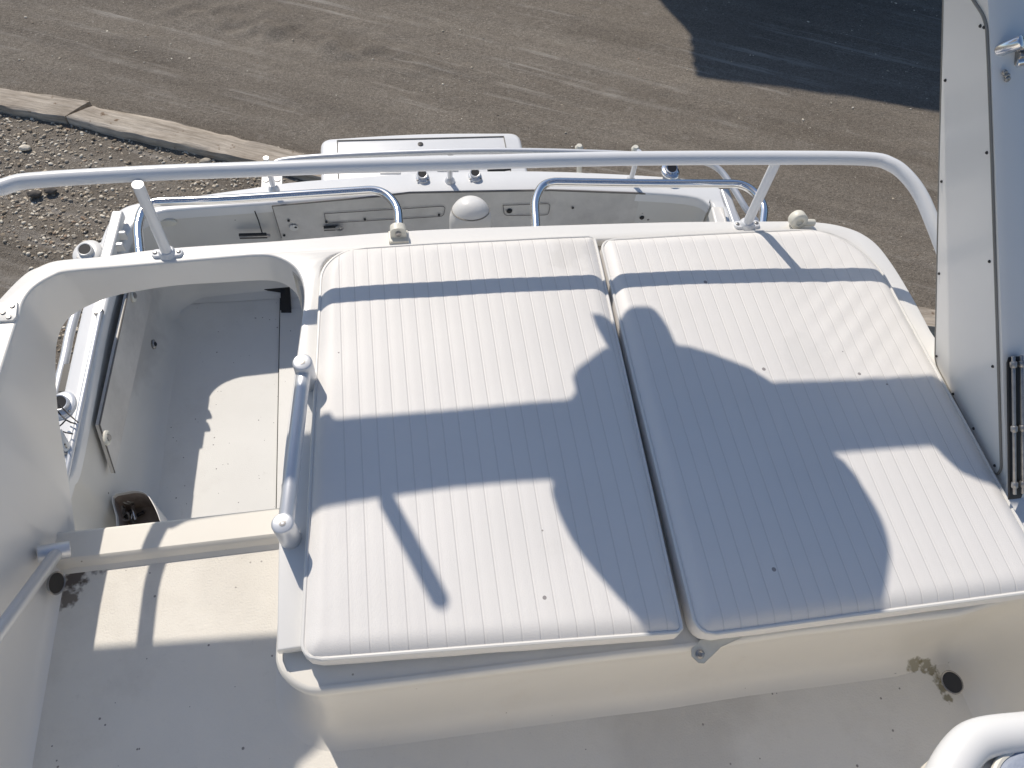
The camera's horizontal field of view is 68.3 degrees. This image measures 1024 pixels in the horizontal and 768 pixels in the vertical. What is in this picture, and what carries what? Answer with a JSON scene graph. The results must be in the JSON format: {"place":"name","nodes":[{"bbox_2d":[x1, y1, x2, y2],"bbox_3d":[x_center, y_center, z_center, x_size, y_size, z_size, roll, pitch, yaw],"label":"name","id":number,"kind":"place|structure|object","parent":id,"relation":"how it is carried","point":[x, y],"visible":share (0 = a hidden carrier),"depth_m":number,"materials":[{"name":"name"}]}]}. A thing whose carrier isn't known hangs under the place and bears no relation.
{"place":"outdoors","nodes":[
{"label":"outdoors","id":0,"kind":"place"},
{"bbox_2d":[0,0,936,364],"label":"gravel","id":1,"kind":"structure","parent":0,"point":[94,218],"depth_m":6.51,"materials":[{"name":"grey gravel"}]},
{"bbox_2d":[18,144,30,150],"bbox_3d":[-4.263,-2.065,6.608,0.094,0.047,0.067,-24,63,-19],"label":"stone","id":2,"kind":"object","parent":1,"relation":"on","point":[24,147],"visible":1,"depth_m":6.59,"materials":[{"name":"grey stone"}]},
{"bbox_2d":[26,190,41,197],"bbox_3d":[-4.004,-1.594,6.329,0.117,0.056,0.075,-5,58,-8],"label":"stone","id":3,"kind":"object","parent":1,"relation":"on","point":[34,193],"visible":1,"depth_m":6.31,"materials":[{"name":"grey stone"}]},
{"bbox_2d":[43,187,56,193],"bbox_3d":[-3.889,-1.629,6.363,0.107,0.052,0.068,-5,58,-8],"label":"stone","id":4,"kind":"object","parent":1,"relation":"on","point":[50,190],"visible":0.99,"depth_m":6.34,"materials":[{"name":"grey stone"}]},
{"bbox_2d":[199,158,210,162],"bbox_3d":[-2.718,-1.974,6.693,0.107,0.048,0.073,-5,58,-8],"label":"stone","id":5,"kind":"object","parent":1,"relation":"on","point":[205,160],"visible":0.75,"depth_m":6.67,"materials":[{"name":"grey stone"}]},
{"bbox_2d":[0,0,941,369],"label":"ground","id":6,"kind":"structure","parent":0,"point":[250,70],"depth_m":7.60,"materials":[{"name":"grey asphalt"}]},
{"bbox_2d":[0,88,91,123],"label":"timber beam","id":7,"kind":"structure","parent":6,"relation":"on","point":[50,108],"depth_m":6.84,"materials":[{"name":"brown wood"}]},
{"bbox_2d":[66,106,320,180],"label":"timber beam","id":8,"kind":"structure","parent":6,"relation":"on","point":[151,131],"depth_m":6.77,"materials":[{"name":"brown wood"}]},
{"bbox_2d":[0,0,1023,767],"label":"motor boat","id":9,"kind":"object","parent":6,"relation":"on","point":[164,630],"visible":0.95,"depth_m":1.53,"materials":[{"name":"plastic"}]},
{"bbox_2d":[58,404,78,447],"bbox_3d":[-1.513,0.142,2.559,0.077,0.020,0.171,-5,58,-8],"label":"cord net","id":10,"kind":"object","parent":9,"relation":"hanging from","point":[65,419],"visible":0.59,"depth_m":2.57,"materials":[{"name":"white plastic"}]},
{"bbox_2d":[121,501,144,524],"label":"hose fittings","id":11,"kind":"object","parent":9,"relation":"in","point":[133,518],"visible":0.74,"depth_m":2.90,"materials":[{"name":"black plastic"}]},
{"bbox_2d":[300,235,682,665],"bbox_3d":[-0.070,0.071,1.470,0.657,0.066,0.901,-5,58,-8],"label":"sunpad cushion","id":12,"kind":"object","parent":9,"relation":"on","point":[479,480],"visible":1,"depth_m":1.39,"materials":[{"name":"leather"}]},
{"bbox_2d":[599,229,1023,662],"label":"sunpad cushion","id":13,"kind":"object","parent":9,"relation":"on","point":[815,455],"visible":0.98,"depth_m":1.47,"materials":[{"name":"leather"}]},
{"bbox_2d":[918,307,934,335],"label":"timber beam","id":14,"kind":"structure","parent":6,"relation":"on","point":[928,314],"depth_m":6.27,"materials":[{"name":"brown wood"}]}
]}

